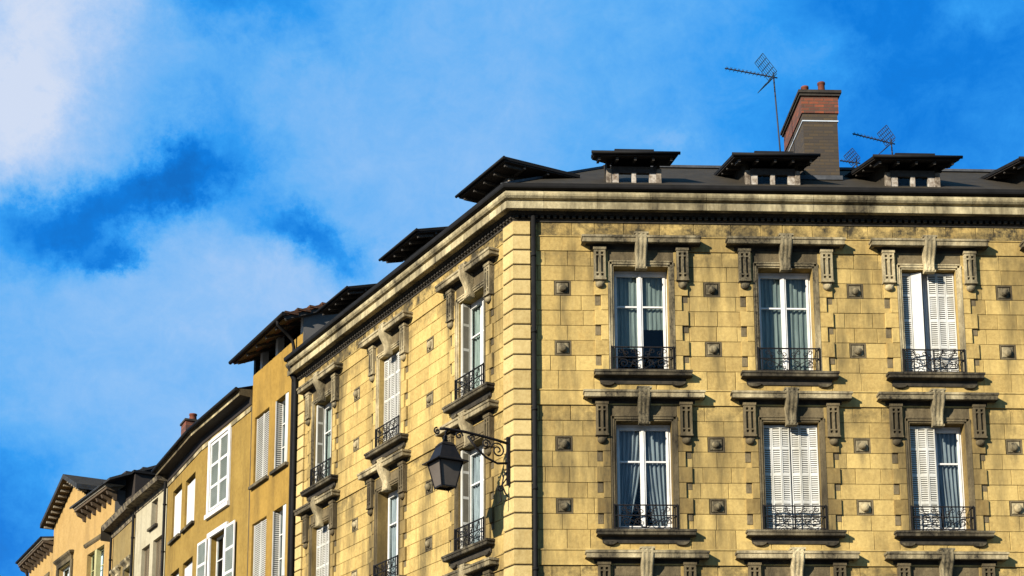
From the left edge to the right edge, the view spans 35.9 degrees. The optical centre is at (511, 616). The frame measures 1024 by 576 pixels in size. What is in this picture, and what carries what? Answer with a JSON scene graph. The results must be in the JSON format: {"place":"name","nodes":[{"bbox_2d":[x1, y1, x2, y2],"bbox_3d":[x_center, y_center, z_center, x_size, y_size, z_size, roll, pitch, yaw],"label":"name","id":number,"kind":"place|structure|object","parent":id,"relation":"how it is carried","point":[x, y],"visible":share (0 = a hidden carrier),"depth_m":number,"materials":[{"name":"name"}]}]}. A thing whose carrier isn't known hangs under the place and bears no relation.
{"place":"outdoors","nodes":[
{"label":"outdoors","id":0,"kind":"place"},
{"bbox_2d":[15,465,221,575],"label":"peach house","id":1,"kind":"structure","parent":0,"point":[80,512],"depth_m":66.73,"materials":[{"name":"orange paint"}]},
{"bbox_2d":[53,549,73,575],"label":"window","id":2,"kind":"structure","parent":1,"relation":"in","point":[67,557],"depth_m":68.26,"materials":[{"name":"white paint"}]},
{"bbox_2d":[91,548,103,575],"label":"window","id":3,"kind":"structure","parent":1,"relation":"in","point":[99,557],"depth_m":64.46,"materials":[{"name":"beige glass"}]},
{"bbox_2d":[0,0,1023,575],"label":"sky","id":4,"kind":"structure","parent":0,"point":[178,178],"materials":[{"name":"blue"}]},
{"label":"ground","id":5,"kind":"structure","parent":0,"visible":0},
{"bbox_2d":[125,475,167,575],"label":"cream house","id":6,"kind":"structure","parent":5,"relation":"on","point":[145,501],"depth_m":57.54,"materials":[{"name":"beige paint"}]},
{"bbox_2d":[144,548,149,575],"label":"window","id":7,"kind":"structure","parent":6,"relation":"in","point":[146,571],"depth_m":57.90,"materials":[{"name":"beige glass"}]},
{"bbox_2d":[147,502,157,531],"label":"window","id":8,"kind":"structure","parent":6,"relation":"in","point":[154,525],"depth_m":57.08,"materials":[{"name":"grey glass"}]},
{"bbox_2d":[156,539,161,575],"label":"window","id":9,"kind":"structure","parent":6,"relation":"in","point":[158,553],"depth_m":56.54,"materials":[{"name":"beige glass"}]},
{"bbox_2d":[100,503,222,575],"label":"dull ochre house","id":10,"kind":"structure","parent":5,"relation":"on","point":[116,526],"depth_m":61.11,"materials":[{"name":"yellow paint"}]},
{"bbox_2d":[109,564,120,575],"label":"window","id":11,"kind":"structure","parent":10,"relation":"in","point":[115,571],"depth_m":61.28,"materials":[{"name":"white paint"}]},
{"bbox_2d":[120,554,129,575],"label":"window","id":12,"kind":"structure","parent":10,"relation":"in","point":[125,563],"depth_m":59.90,"materials":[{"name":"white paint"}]},
{"bbox_2d":[151,386,252,575],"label":"ochre house","id":13,"kind":"structure","parent":5,"relation":"on","point":[203,465],"depth_m":49.90,"materials":[{"name":"yellow paint"}]},
{"bbox_2d":[167,489,181,545],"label":"window","id":14,"kind":"structure","parent":13,"relation":"in","point":[178,498],"depth_m":54.20,"materials":[{"name":"white paint"}]},
{"bbox_2d":[180,479,194,533],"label":"window","id":15,"kind":"structure","parent":13,"relation":"in","point":[190,521],"depth_m":52.48,"materials":[{"name":"white paint"}]},
{"bbox_2d":[185,562,191,575],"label":"window","id":16,"kind":"structure","parent":13,"relation":"in","point":[188,571],"depth_m":52.07,"materials":[{"name":"white paint"}]},
{"bbox_2d":[196,520,235,575],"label":"window","id":17,"kind":"structure","parent":13,"relation":"in","point":[228,545],"depth_m":48.99,"materials":[{"name":"white paint"}]},
{"bbox_2d":[204,424,231,519],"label":"window","id":18,"kind":"structure","parent":13,"relation":"in","point":[219,448],"depth_m":49.44,"materials":[{"name":"white paint"}]},
{"bbox_2d":[228,302,391,575],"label":"ochre house","id":19,"kind":"structure","parent":5,"relation":"on","point":[268,348],"depth_m":45.25,"materials":[{"name":"yellow paint"}]},
{"bbox_2d":[248,411,268,489],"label":"window","id":20,"kind":"structure","parent":19,"relation":"in","point":[262,442],"depth_m":46.27,"materials":[{"name":"white paint"}]},
{"bbox_2d":[253,519,266,575],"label":"window","id":21,"kind":"structure","parent":19,"relation":"in","point":[259,553],"depth_m":45.72,"materials":[{"name":"white paint"}]},
{"bbox_2d":[271,504,285,575],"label":"window","id":22,"kind":"structure","parent":19,"relation":"in","point":[279,518],"depth_m":44.54,"materials":[{"name":"white paint"}]},
{"bbox_2d":[269,392,288,475],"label":"window","id":23,"kind":"structure","parent":19,"relation":"in","point":[281,416],"depth_m":45.11,"materials":[{"name":"white paint"}]},
{"bbox_2d":[284,81,1023,575],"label":"corner building","id":24,"kind":"structure","parent":5,"relation":"on","point":[800,353],"depth_m":33.51,"materials":[{"name":"stone"}]},
{"bbox_2d":[294,489,339,575],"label":"window","id":25,"kind":"structure","parent":24,"relation":"in","point":[319,532],"depth_m":41.44,"materials":[{"name":"stone"}]},
{"bbox_2d":[296,361,342,501],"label":"window","id":26,"kind":"structure","parent":24,"relation":"in","point":[321,392],"depth_m":42.14,"materials":[{"name":"stone"}]},
{"bbox_2d":[357,449,410,575],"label":"window","id":27,"kind":"structure","parent":24,"relation":"in","point":[392,485],"depth_m":38.18,"materials":[{"name":"stone"}]},
{"bbox_2d":[359,310,412,464],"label":"window","id":28,"kind":"structure","parent":24,"relation":"in","point":[387,346],"depth_m":38.51,"materials":[{"name":"stone"}]},
{"bbox_2d":[422,427,511,502],"bbox_3d":[-0.849,-3.105,32.395,1.881,1.530,0.710,6,-12,-29],"label":"street lantern","id":29,"kind":"object","parent":24,"relation":"attached to","point":[445,462],"visible":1,"depth_m":32.03,"materials":[{"name":"metal"}]},
{"bbox_2d":[435,247,498,418],"bbox_3d":[-0.850,-6.149,34.890,0.668,3.370,2.540,6,-12,-29],"label":"window","id":30,"kind":"structure","parent":24,"relation":"in","point":[470,288],"depth_m":35.08,"materials":[{"name":"stone"}]},
{"bbox_2d":[435,399,498,569],"bbox_3d":[-0.831,-2.786,34.260,0.683,3.370,2.540,6,-12,-29],"label":"window","id":31,"kind":"structure","parent":24,"relation":"in","point":[471,516],"depth_m":34.38,"materials":[{"name":"stone"}]},
{"bbox_2d":[442,557,498,575],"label":"window","id":32,"kind":"structure","parent":24,"relation":"in","point":[486,566],"depth_m":33.22,"materials":[{"name":"stone"}]},
{"bbox_2d":[581,231,700,387],"bbox_3d":[2.737,-6.440,33.414,2.540,3.370,0.661,0,-11,-2],"label":"window","id":33,"kind":"structure","parent":24,"relation":"in","point":[640,292],"depth_m":33.45,"materials":[{"name":"stone"}]},
{"bbox_2d":[583,386,705,546],"bbox_3d":[2.749,-3.075,32.792,2.540,3.370,0.683,0,-11,-2],"label":"window","id":34,"kind":"structure","parent":24,"relation":"in","point":[644,442],"depth_m":32.82,"materials":[{"name":"stone"}]},
{"bbox_2d":[585,546,709,575],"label":"window","id":35,"kind":"structure","parent":24,"relation":"in","point":[646,556],"depth_m":32.21,"materials":[{"name":"stone"}]},
{"bbox_2d":[725,53,780,150],"bbox_3d":[5.569,-11.375,36.322,1.375,3.274,0.452,3,-11,-16],"label":"television aerial","id":36,"kind":"object","parent":24,"relation":"attached to","point":[773,77],"visible":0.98,"depth_m":36.55,"materials":[{"name":"metal"}]},
{"bbox_2d":[725,233,845,388],"bbox_3d":[5.825,-6.429,33.533,2.540,3.370,0.668,0,-11,-2],"label":"window","id":37,"kind":"structure","parent":24,"relation":"in","point":[786,323],"depth_m":33.58,"materials":[{"name":"stone"}]},
{"bbox_2d":[730,387,852,547],"bbox_3d":[5.838,-3.072,32.868,2.540,3.370,0.605,0,-11,-2],"label":"window","id":38,"kind":"structure","parent":24,"relation":"in","point":[790,422],"depth_m":32.90,"materials":[{"name":"stone"}]},
{"bbox_2d":[735,547,859,575],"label":"window","id":39,"kind":"structure","parent":24,"relation":"in","point":[796,557],"depth_m":32.32,"materials":[{"name":"stone"}]},
{"bbox_2d":[840,148,859,166],"bbox_3d":[8.363,-10.737,38.754,0.477,1.400,0.472,-6,-12,27],"label":"television aerial","id":40,"kind":"object","parent":24,"relation":"attached to","point":[849,162],"visible":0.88,"depth_m":38.82,"materials":[{"name":"metal"}]},
{"bbox_2d":[852,125,894,153],"bbox_3d":[8.591,-10.859,37.376,1.117,1.528,0.452,3,-11,-16],"label":"television aerial","id":41,"kind":"object","parent":24,"relation":"attached to","point":[881,140],"visible":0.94,"depth_m":37.51,"materials":[{"name":"metal"}]},
{"bbox_2d":[868,235,989,389],"bbox_3d":[8.914,-6.425,33.617,2.540,3.370,0.605,0,-11,-2],"label":"window","id":42,"kind":"structure","parent":24,"relation":"in","point":[930,263],"depth_m":33.64,"materials":[{"name":"stone"}]},
{"bbox_2d":[876,388,998,547],"bbox_3d":[8.925,-3.055,33.022,2.540,3.370,0.683,0,-11,-2],"label":"window","id":43,"kind":"structure","parent":24,"relation":"in","point":[952,481],"depth_m":33.03,"materials":[{"name":"stone"}]},
{"bbox_2d":[884,548,1009,575],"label":"window","id":44,"kind":"structure","parent":24,"relation":"in","point":[946,558],"depth_m":32.43,"materials":[{"name":"stone"}]},
{"bbox_2d":[1019,240,1023,250],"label":"window","id":45,"kind":"structure","parent":24,"relation":"in","point":[1021,245],"depth_m":33.84,"materials":[{"name":"stone"}]}
]}

